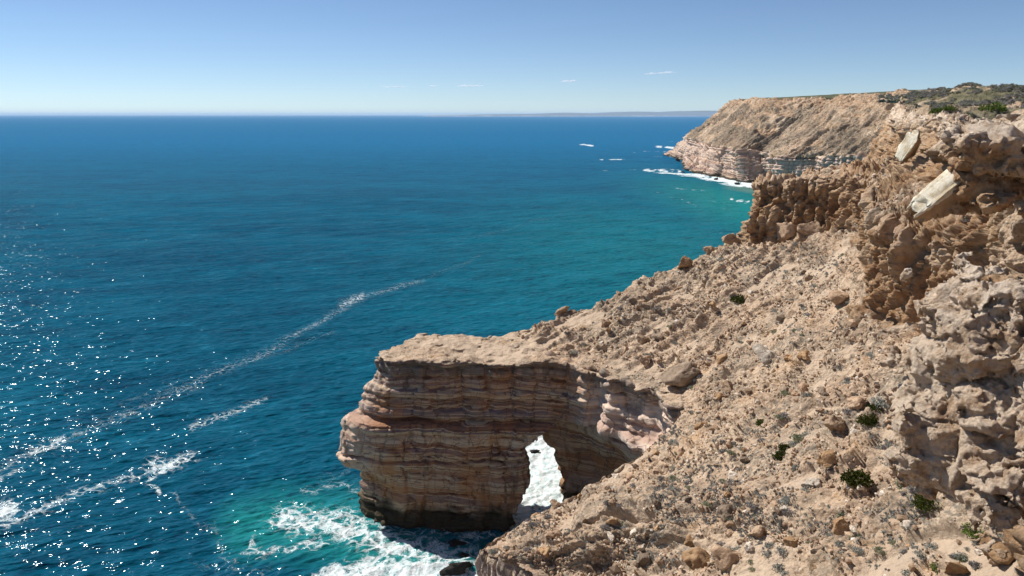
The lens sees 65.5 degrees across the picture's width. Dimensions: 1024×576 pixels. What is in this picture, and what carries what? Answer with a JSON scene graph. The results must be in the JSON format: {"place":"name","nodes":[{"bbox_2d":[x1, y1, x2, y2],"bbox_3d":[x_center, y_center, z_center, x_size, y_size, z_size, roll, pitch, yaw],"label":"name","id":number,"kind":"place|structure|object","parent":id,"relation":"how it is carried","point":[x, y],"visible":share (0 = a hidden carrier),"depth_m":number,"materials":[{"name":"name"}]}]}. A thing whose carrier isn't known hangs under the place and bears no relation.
{"place":"outdoors","nodes":[
{"label":"outdoors","id":0,"kind":"place"},
{"bbox_2d":[0,115,753,575],"bbox_3d":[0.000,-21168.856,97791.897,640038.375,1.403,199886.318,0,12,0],"label":"sea","id":1,"kind":"structure","parent":0,"point":[204,319],"depth_m":375.92,"materials":[{"name":"liquid"}]},
{"bbox_2d":[439,561,470,575],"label":"sea rock","id":2,"kind":"object","parent":1,"relation":"in","point":[458,568],"visible":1,"depth_m":141.73,"materials":[{"name":"stone"}]},
{"bbox_2d":[448,538,466,546],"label":"sea rock","id":3,"kind":"object","parent":1,"relation":"in","point":[453,542],"visible":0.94,"depth_m":150.64,"materials":[{"name":"stone"}]},
{"bbox_2d":[458,552,469,556],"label":"sea rock","id":4,"kind":"object","parent":1,"relation":"in","point":[462,554],"visible":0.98,"depth_m":146.99,"materials":[{"name":"stone"}]},
{"bbox_2d":[336,330,689,532],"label":"sea arch","id":5,"kind":"structure","parent":1,"relation":"in","point":[439,432],"depth_m":154.34,"materials":[{"name":"beige stone"}]},
{"bbox_2d":[0,0,1023,114],"label":"sky","id":6,"kind":"structure","parent":0,"point":[58,57],"materials":[{"name":"blue"}]},
{"bbox_2d":[430,111,716,115],"bbox_3d":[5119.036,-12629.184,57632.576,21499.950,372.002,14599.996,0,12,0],"label":"distant hills","id":7,"kind":"structure","parent":0,"point":[690,113],"depth_m":52489.29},
{"bbox_2d":[475,85,1023,575],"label":"terrain","id":8,"kind":"structure","parent":0,"point":[581,457],"depth_m":91.92,"materials":[{"name":"beige stone"}]},
{"bbox_2d":[510,550,519,555],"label":"boulder","id":9,"kind":"object","parent":8,"relation":"on","point":[515,553],"visible":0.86,"depth_m":85.17,"materials":[{"name":"grey stone"}]},
{"bbox_2d":[517,543,525,549],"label":"boulder","id":10,"kind":"object","parent":8,"relation":"on","point":[520,545],"visible":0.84,"depth_m":85.72,"materials":[{"name":"grey stone"}]},
{"bbox_2d":[537,546,549,557],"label":"boulder","id":11,"kind":"object","parent":8,"relation":"on","point":[544,551],"visible":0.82,"depth_m":81.26,"materials":[{"name":"stone"}]},
{"bbox_2d":[544,531,554,537],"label":"boulder","id":12,"kind":"object","parent":8,"relation":"on","point":[550,534],"visible":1,"depth_m":82.60,"materials":[{"name":"beige stone"}]},
{"bbox_2d":[550,499,560,508],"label":"boulder","id":13,"kind":"object","parent":8,"relation":"on","point":[555,504],"visible":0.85,"depth_m":93.88,"materials":[{"name":"beige stone"}]},
{"bbox_2d":[555,306,569,313],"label":"boulder","id":14,"kind":"object","parent":8,"relation":"on","point":[564,309],"visible":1,"depth_m":171.78,"materials":[{"name":"beige stone"}]},
{"bbox_2d":[579,516,586,523],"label":"boulder","id":15,"kind":"object","parent":8,"relation":"on","point":[583,519],"visible":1,"depth_m":79.52,"materials":[{"name":"grey stone"}]},
{"bbox_2d":[601,319,610,326],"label":"boulder","id":16,"kind":"object","parent":8,"relation":"on","point":[605,322],"visible":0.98,"depth_m":159.94,"materials":[{"name":"beige stone"}]},
{"bbox_2d":[606,531,614,542],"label":"boulder","id":17,"kind":"object","parent":8,"relation":"on","point":[611,537],"visible":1,"depth_m":74.90,"materials":[{"name":"stone"}]},
{"bbox_2d":[605,518,617,524],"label":"boulder","id":18,"kind":"object","parent":8,"relation":"on","point":[614,521],"visible":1,"depth_m":75.57,"materials":[{"name":"stone"}]},
{"bbox_2d":[624,472,633,478],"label":"boulder","id":19,"kind":"object","parent":8,"relation":"on","point":[629,475],"visible":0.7,"depth_m":91.38,"materials":[{"name":"beige stone"}]},
{"bbox_2d":[636,334,648,343],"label":"boulder","id":20,"kind":"object","parent":8,"relation":"on","point":[642,339],"visible":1,"depth_m":151.45,"materials":[{"name":"beige stone"}]},
{"bbox_2d":[637,552,651,566],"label":"boulder","id":21,"kind":"object","parent":8,"relation":"on","point":[643,559],"visible":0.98,"depth_m":69.92,"materials":[{"name":"brown stone"}]},
{"bbox_2d":[639,355,650,365],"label":"boulder","id":22,"kind":"object","parent":8,"relation":"on","point":[645,360],"visible":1,"depth_m":144.86,"materials":[{"name":"beige stone"}]},
{"bbox_2d":[651,332,662,340],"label":"boulder","id":23,"kind":"object","parent":8,"relation":"on","point":[659,335],"visible":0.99,"depth_m":150.05,"materials":[{"name":"grey stone"}]},
{"bbox_2d":[650,469,663,473],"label":"boulder","id":24,"kind":"object","parent":8,"relation":"on","point":[654,471],"visible":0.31,"depth_m":86.40,"materials":[{"name":"beige stone"}]},
{"bbox_2d":[660,361,700,386],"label":"boulder","id":25,"kind":"object","parent":8,"relation":"on","point":[683,374],"visible":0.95,"depth_m":135.71,"materials":[{"name":"grey stone"}]},
{"bbox_2d":[677,446,685,455],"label":"boulder","id":26,"kind":"object","parent":8,"relation":"on","point":[680,451],"visible":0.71,"depth_m":89.71,"materials":[{"name":"beige stone"}]},
{"bbox_2d":[677,256,692,268],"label":"boulder","id":27,"kind":"object","parent":8,"relation":"on","point":[685,261],"visible":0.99,"depth_m":171.40,"materials":[{"name":"stone"}]},
{"bbox_2d":[684,534,693,546],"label":"boulder","id":28,"kind":"object","parent":8,"relation":"on","point":[689,541],"visible":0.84,"depth_m":68.75,"materials":[{"name":"stone"}]},
{"bbox_2d":[681,547,710,569],"bbox_3d":[15.147,22.242,64.984,2.680,1.885,2.667,18,-3,32],"label":"boulder","id":29,"kind":"object","parent":8,"relation":"on","point":[694,558],"visible":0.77,"depth_m":64.28,"materials":[{"name":"stone"}]},
{"bbox_2d":[694,422,707,429],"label":"boulder","id":30,"kind":"object","parent":8,"relation":"on","point":[699,425],"visible":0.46,"depth_m":97.03,"materials":[{"name":"stone"}]},
{"bbox_2d":[703,246,714,253],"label":"boulder","id":31,"kind":"object","parent":8,"relation":"on","point":[707,249],"visible":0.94,"depth_m":176.89,"materials":[{"name":"beige stone"}]},
{"bbox_2d":[708,425,717,430],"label":"boulder","id":32,"kind":"object","parent":8,"relation":"on","point":[713,428],"visible":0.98,"depth_m":92.17,"materials":[{"name":"beige stone"}]},
{"bbox_2d":[716,354,727,365],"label":"boulder","id":33,"kind":"object","parent":8,"relation":"on","point":[720,359],"visible":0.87,"depth_m":133.32,"materials":[{"name":"stone"}]},
{"bbox_2d":[508,244,935,572],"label":"grey scrub","id":34,"kind":"object","parent":8,"relation":"on","point":[808,525],"visible":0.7,"depth_m":71.02,"materials":[{"name":"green plant"}]},
{"bbox_2d":[716,504,735,522],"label":"boulder","id":35,"kind":"object","parent":8,"relation":"on","point":[723,512],"visible":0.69,"depth_m":67.52,"materials":[{"name":"brown stone"}]},
{"bbox_2d":[711,544,741,570],"bbox_3d":[16.700,20.678,61.869,2.443,1.778,2.331,-24,37,-6],"label":"boulder","id":36,"kind":"object","parent":8,"relation":"on","point":[725,558],"visible":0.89,"depth_m":61.28,"materials":[{"name":"beige stone"}]},
{"bbox_2d":[720,380,732,392],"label":"boulder","id":37,"kind":"object","parent":8,"relation":"on","point":[727,386],"visible":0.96,"depth_m":116.70,"materials":[{"name":"beige stone"}]},
{"bbox_2d":[726,528,733,535],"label":"boulder","id":38,"kind":"object","parent":8,"relation":"on","point":[729,532],"visible":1,"depth_m":66.39,"materials":[{"name":"beige stone"}]},
{"bbox_2d":[721,233,740,244],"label":"boulder","id":39,"kind":"object","parent":8,"relation":"on","point":[730,239],"visible":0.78,"depth_m":171.11,"materials":[{"name":"beige stone"}]},
{"bbox_2d":[728,471,738,478],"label":"boulder","id":40,"kind":"object","parent":8,"relation":"on","point":[732,474],"visible":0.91,"depth_m":75.73,"materials":[{"name":"stone"}]},
{"bbox_2d":[497,158,971,575],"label":"rubble","id":41,"kind":"object","parent":8,"relation":"on","point":[614,569],"visible":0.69,"depth_m":84.77,"materials":[{"name":"beige stone"}]},
{"bbox_2d":[730,294,745,303],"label":"green bush","id":42,"kind":"object","parent":8,"relation":"on","point":[736,298],"visible":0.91,"depth_m":150.14,"materials":[{"name":"green plant"}]},
{"bbox_2d":[740,456,748,462],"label":"boulder","id":43,"kind":"object","parent":8,"relation":"on","point":[744,459],"visible":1,"depth_m":77.26,"materials":[{"name":"brown stone"}]},
{"bbox_2d":[744,541,753,551],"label":"boulder","id":44,"kind":"object","parent":8,"relation":"on","point":[749,546],"visible":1,"depth_m":61.36,"materials":[{"name":"stone"}]},
{"bbox_2d":[746,502,757,508],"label":"grey shrub","id":45,"kind":"object","parent":8,"relation":"on","point":[749,505],"visible":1,"depth_m":67.04,"materials":[{"name":"grey plant"}]},
{"bbox_2d":[746,525,765,536],"bbox_3d":[19.550,19.545,63.815,1.605,1.168,1.532,-1,-18,27],"label":"boulder","id":46,"kind":"object","parent":8,"relation":"on","point":[758,531],"visible":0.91,"depth_m":63.43,"materials":[{"name":"beige stone"}]},
{"bbox_2d":[755,418,763,426],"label":"green bush","id":47,"kind":"object","parent":8,"relation":"on","point":[759,422],"visible":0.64,"depth_m":87.36,"materials":[{"name":"green plant"}]},
{"bbox_2d":[752,343,775,364],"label":"boulder","id":48,"kind":"object","parent":8,"relation":"on","point":[765,354],"visible":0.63,"depth_m":116.96,"materials":[{"name":"stone"}]},
{"bbox_2d":[764,542,775,548],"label":"grey shrub","id":49,"kind":"object","parent":8,"relation":"on","point":[768,544],"visible":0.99,"depth_m":60.53,"materials":[{"name":"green plant"}]},
{"bbox_2d":[771,563,785,571],"bbox_3d":[19.626,20.356,58.317,1.294,0.477,1.180,-13,13,-32],"label":"grey shrub","id":50,"kind":"object","parent":8,"relation":"on","point":[778,566],"visible":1,"depth_m":58.18,"materials":[{"name":"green plant"}]},
{"bbox_2d":[772,450,787,460],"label":"green bush","id":51,"kind":"object","parent":8,"relation":"on","point":[779,454],"visible":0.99,"depth_m":73.62,"materials":[{"name":"green plant"}]},
{"bbox_2d":[777,546,788,555],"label":"grey shrub","id":52,"kind":"object","parent":8,"relation":"on","point":[780,550],"visible":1,"depth_m":59.15,"materials":[{"name":"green plant"}]},
{"bbox_2d":[778,442,790,449],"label":"green bush","id":53,"kind":"object","parent":8,"relation":"on","point":[783,446],"visible":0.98,"depth_m":74.90,"materials":[{"name":"green plant"}]},
{"bbox_2d":[779,496,790,504],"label":"grey shrub","id":54,"kind":"object","parent":8,"relation":"on","point":[785,500],"visible":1,"depth_m":64.42,"materials":[{"name":"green plant"}]},
{"bbox_2d":[783,354,790,361],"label":"boulder","id":55,"kind":"object","parent":8,"relation":"on","point":[787,357],"visible":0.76,"depth_m":102.36,"materials":[{"name":"stone"}]},
{"bbox_2d":[775,222,801,241],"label":"boulder","id":56,"kind":"object","parent":8,"relation":"on","point":[785,231],"visible":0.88,"depth_m":162.89,"materials":[{"name":"beige stone"}]},
{"bbox_2d":[783,536,798,547],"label":"boulder","id":57,"kind":"object","parent":8,"relation":"on","point":[790,541],"visible":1,"depth_m":59.28,"materials":[{"name":"stone"}]},
{"bbox_2d":[791,433,803,442],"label":"sage shrub","id":58,"kind":"object","parent":8,"relation":"on","point":[796,438],"visible":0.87,"depth_m":74.99,"materials":[{"name":"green plant"}]},
{"bbox_2d":[736,176,865,244],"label":"limestone outcrop","id":59,"kind":"object","parent":8,"relation":"on","point":[824,203],"visible":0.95,"depth_m":162.37,"materials":[{"name":"brown stone"}]},
{"bbox_2d":[796,350,808,359],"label":"boulder","id":60,"kind":"object","parent":8,"relation":"on","point":[803,355],"visible":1,"depth_m":100.15,"materials":[{"name":"stone"}]},
{"bbox_2d":[797,383,807,392],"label":"boulder","id":61,"kind":"object","parent":8,"relation":"on","point":[802,387],"visible":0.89,"depth_m":95.10,"materials":[{"name":"beige stone"}]},
{"bbox_2d":[804,274,812,280],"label":"boulder","id":62,"kind":"object","parent":8,"relation":"on","point":[808,277],"visible":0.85,"depth_m":142.04,"materials":[{"name":"beige stone"}]},
{"bbox_2d":[797,220,823,235],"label":"boulder","id":63,"kind":"object","parent":8,"relation":"on","point":[811,228],"visible":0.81,"depth_m":159.27,"materials":[{"name":"beige stone"}]},
{"bbox_2d":[801,478,821,487],"bbox_3d":[24.553,15.966,65.147,1.485,1.081,1.417,20,-12,-12],"label":"boulder","id":64,"kind":"object","parent":8,"relation":"on","point":[814,482],"visible":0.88,"depth_m":64.95,"materials":[{"name":"stone"}]},
{"bbox_2d":[810,546,824,553],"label":"boulder","id":65,"kind":"object","parent":8,"relation":"on","point":[813,551],"visible":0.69,"depth_m":53.47,"materials":[{"name":"brown stone"}]},
{"bbox_2d":[817,386,825,395],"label":"boulder","id":66,"kind":"object","parent":8,"relation":"on","point":[821,390],"visible":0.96,"depth_m":80.64,"materials":[{"name":"grey stone"}]},
{"bbox_2d":[816,450,836,467],"bbox_3d":[26.170,13.875,65.085,2.397,1.255,1.542,-8,14,-32],"label":"boulder","id":67,"kind":"object","parent":8,"relation":"on","point":[826,458],"visible":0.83,"depth_m":64.88,"materials":[{"name":"stone"}]},
{"bbox_2d":[823,415,845,431],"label":"boulder","id":68,"kind":"object","parent":8,"relation":"on","point":[832,422],"visible":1,"depth_m":69.89,"materials":[{"name":"beige stone"}]},
{"bbox_2d":[827,290,848,304],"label":"boulder","id":69,"kind":"object","parent":8,"relation":"on","point":[837,297],"visible":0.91,"depth_m":109.12,"materials":[{"name":"beige stone"}]},
{"bbox_2d":[832,540,844,547],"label":"grey shrub","id":70,"kind":"object","parent":8,"relation":"on","point":[838,544],"visible":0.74,"depth_m":54.55,"materials":[{"name":"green plant"}]},
{"bbox_2d":[832,516,849,535],"bbox_3d":[23.229,16.549,55.582,1.631,1.250,1.129,5,13,21],"label":"boulder","id":71,"kind":"object","parent":8,"relation":"on","point":[841,524],"visible":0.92,"depth_m":55.32,"materials":[{"name":"stone"}]},
{"bbox_2d":[841,408,851,414],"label":"grey shrub","id":72,"kind":"object","parent":8,"relation":"on","point":[846,410],"visible":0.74,"depth_m":71.26,"materials":[{"name":"grey plant"}]},
{"bbox_2d":[849,525,859,534],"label":"boulder","id":73,"kind":"object","parent":8,"relation":"on","point":[853,529],"visible":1,"depth_m":54.51,"materials":[{"name":"stone"}]},
{"bbox_2d":[850,427,859,433],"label":"boulder","id":74,"kind":"object","parent":8,"relation":"on","point":[853,430],"visible":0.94,"depth_m":68.61,"materials":[{"name":"stone"}]},
{"bbox_2d":[846,396,866,408],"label":"boulder","id":75,"kind":"object","parent":8,"relation":"on","point":[855,402],"visible":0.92,"depth_m":69.56,"materials":[{"name":"beige stone"}]},
{"bbox_2d":[840,467,873,489],"bbox_3d":[26.238,14.275,60.373,2.614,1.354,2.448,-6,10,-16],"label":"green bush","id":76,"kind":"object","parent":8,"relation":"on","point":[847,477],"visible":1,"depth_m":60.10,"materials":[{"name":"green plant"}]},
{"bbox_2d":[851,546,865,554],"bbox_3d":[21.727,16.444,50.002,0.895,0.358,0.891,-12,16,-37],"label":"grey shrub","id":77,"kind":"object","parent":8,"relation":"on","point":[859,549],"visible":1,"depth_m":49.91,"materials":[{"name":"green plant"}]},
{"bbox_2d":[855,412,877,427],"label":"green bush","id":78,"kind":"object","parent":8,"relation":"on","point":[860,420],"visible":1,"depth_m":68.02,"materials":[{"name":"green plant"}]},
{"bbox_2d":[864,403,882,412],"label":"green bush","id":79,"kind":"object","parent":8,"relation":"on","point":[873,407],"visible":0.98,"depth_m":68.84,"materials":[{"name":"green plant"}]},
{"bbox_2d":[872,546,884,554],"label":"sage shrub","id":80,"kind":"object","parent":8,"relation":"on","point":[879,548],"visible":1,"depth_m":48.48,"materials":[{"name":"green plant"}]},
{"bbox_2d":[870,394,890,409],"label":"grey shrub","id":81,"kind":"object","parent":8,"relation":"on","point":[873,399],"visible":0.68,"depth_m":68.70,"materials":[{"name":"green plant"}]},
{"bbox_2d":[887,346,900,355],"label":"boulder","id":82,"kind":"object","parent":8,"relation":"on","point":[894,350],"visible":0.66,"depth_m":80.67,"materials":[{"name":"grey stone"}]},
{"bbox_2d":[897,515,908,521],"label":"boulder","id":83,"kind":"object","parent":8,"relation":"on","point":[900,518],"visible":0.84,"depth_m":50.83,"materials":[{"name":"beige stone"}]},
{"bbox_2d":[901,569,909,575],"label":"grey shrub","id":84,"kind":"object","parent":8,"relation":"on","point":[907,572],"visible":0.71,"depth_m":44.30,"materials":[{"name":"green plant"}]},
{"bbox_2d":[900,520,912,529],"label":"boulder","id":85,"kind":"object","parent":8,"relation":"on","point":[904,524],"visible":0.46,"depth_m":47.99,"materials":[{"name":"stone"}]},
{"bbox_2d":[895,129,920,163],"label":"rock slab","id":86,"kind":"object","parent":8,"relation":"on","point":[908,146],"visible":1,"depth_m":109.25,"materials":[{"name":"stone"}]},
{"bbox_2d":[912,549,925,559],"bbox_3d":[22.557,14.668,43.972,0.926,0.341,0.844,6,16,0],"label":"grey shrub","id":87,"kind":"object","parent":8,"relation":"on","point":[916,553],"visible":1,"depth_m":43.94,"materials":[{"name":"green plant"}]},
{"bbox_2d":[909,493,942,512],"bbox_3d":[26.670,13.749,51.023,2.004,1.333,2.053,-10,11,-20],"label":"green bush","id":88,"kind":"object","parent":8,"relation":"on","point":[921,502],"visible":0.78,"depth_m":50.79,"materials":[{"name":"green plant"}]},
{"bbox_2d":[924,542,939,549],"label":"grey shrub","id":89,"kind":"object","parent":8,"relation":"on","point":[930,545],"visible":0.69,"depth_m":44.96,"materials":[{"name":"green plant"}]},
{"bbox_2d":[929,562,940,572],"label":"green bush","id":90,"kind":"object","parent":8,"relation":"on","point":[932,567],"visible":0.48,"depth_m":42.48,"materials":[{"name":"green plant"}]},
{"bbox_2d":[906,169,964,222],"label":"rock slab","id":91,"kind":"object","parent":8,"relation":"on","point":[934,199],"visible":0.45,"depth_m":68.66,"materials":[{"name":"stone"}]},
{"bbox_2d":[929,108,942,113],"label":"green bush","id":92,"kind":"object","parent":8,"relation":"on","point":[935,110],"visible":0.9,"depth_m":112.95,"materials":[{"name":"green plant"}]},
{"bbox_2d":[854,202,1023,335],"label":"limestone cliff","id":93,"kind":"structure","parent":8,"relation":"on","point":[886,258],"depth_m":88.68,"materials":[{"name":"brown stone"}]},
{"bbox_2d":[941,104,958,110],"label":"green bush","id":94,"kind":"object","parent":8,"relation":"on","point":[950,107],"visible":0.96,"depth_m":112.54,"materials":[{"name":"green plant"}]},
{"bbox_2d":[877,251,1023,558],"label":"rock outcrop","id":95,"kind":"object","parent":8,"relation":"on","point":[955,400],"visible":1,"depth_m":33.26,"materials":[{"name":"beige stone"}]},
{"bbox_2d":[878,82,1023,117],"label":"plateau scrub","id":96,"kind":"object","parent":8,"relation":"on","point":[1009,86],"visible":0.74,"depth_m":180.70,"materials":[{"name":"green plant"}]},
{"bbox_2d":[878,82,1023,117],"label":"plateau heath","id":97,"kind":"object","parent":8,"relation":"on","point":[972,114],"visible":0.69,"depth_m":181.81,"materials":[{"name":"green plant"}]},
{"bbox_2d":[945,562,969,573],"bbox_3d":[23.080,14.602,41.401,1.189,0.766,1.114,17,-12,-15],"label":"boulder","id":98,"kind":"object","parent":8,"relation":"on","point":[955,568],"visible":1,"depth_m":41.22,"materials":[{"name":"stone"}]},
{"bbox_2d":[952,551,967,562],"bbox_3d":[24.215,14.411,42.745,1.046,0.469,0.980,15,15,43],"label":"grey shrub","id":99,"kind":"object","parent":8,"relation":"on","point":[962,556],"visible":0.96,"depth_m":42.69,"materials":[{"name":"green plant"}]},
{"bbox_2d":[961,522,983,540],"bbox_3d":[25.111,13.209,43.054,1.573,0.888,1.589,3,13,15],"label":"green bush","id":100,"kind":"object","parent":8,"relation":"on","point":[970,533],"visible":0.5,"depth_m":42.92,"materials":[{"name":"green plant"}]},
{"bbox_2d":[922,113,1023,219],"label":"overhanging ledge","id":101,"kind":"object","parent":8,"relation":"on","point":[983,157],"visible":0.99,"depth_m":64.35,"materials":[{"name":"beige stone"}]},
{"bbox_2d":[968,560,982,569],"bbox_3d":[24.018,14.320,41.121,0.898,0.422,0.947,5,9,-2],"label":"grey shrub","id":102,"kind":"object","parent":8,"relation":"on","point":[973,564],"visible":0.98,"depth_m":41.07,"materials":[{"name":"grey plant"}]},
{"bbox_2d":[974,549,982,555],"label":"boulder","id":103,"kind":"object","parent":8,"relation":"on","point":[978,552],"visible":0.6,"depth_m":42.01,"materials":[{"name":"stone"}]},
{"bbox_2d":[978,102,1008,111],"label":"green bush","id":104,"kind":"object","parent":8,"relation":"on","point":[996,106],"visible":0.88,"depth_m":112.04,"materials":[{"name":"green plant"}]},
{"bbox_2d":[988,559,1001,565],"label":"boulder","id":105,"kind":"object","parent":8,"relation":"on","point":[992,562],"visible":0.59,"depth_m":40.34,"materials":[{"name":"beige stone"}]},
{"bbox_2d":[979,533,1014,564],"bbox_3d":[24.712,13.458,40.465,1.808,1.392,2.148,9,0,27],"label":"boulder","id":106,"kind":"object","parent":8,"relation":"on","point":[993,556],"visible":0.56,"depth_m":40.05,"materials":[{"name":"stone"}]},
{"bbox_2d":[663,85,1023,182],"bbox_3d":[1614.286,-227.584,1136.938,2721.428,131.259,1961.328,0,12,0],"label":"headland","id":107,"kind":"structure","parent":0,"point":[749,140],"depth_m":969.54,"materials":[{"name":"beige stone"}]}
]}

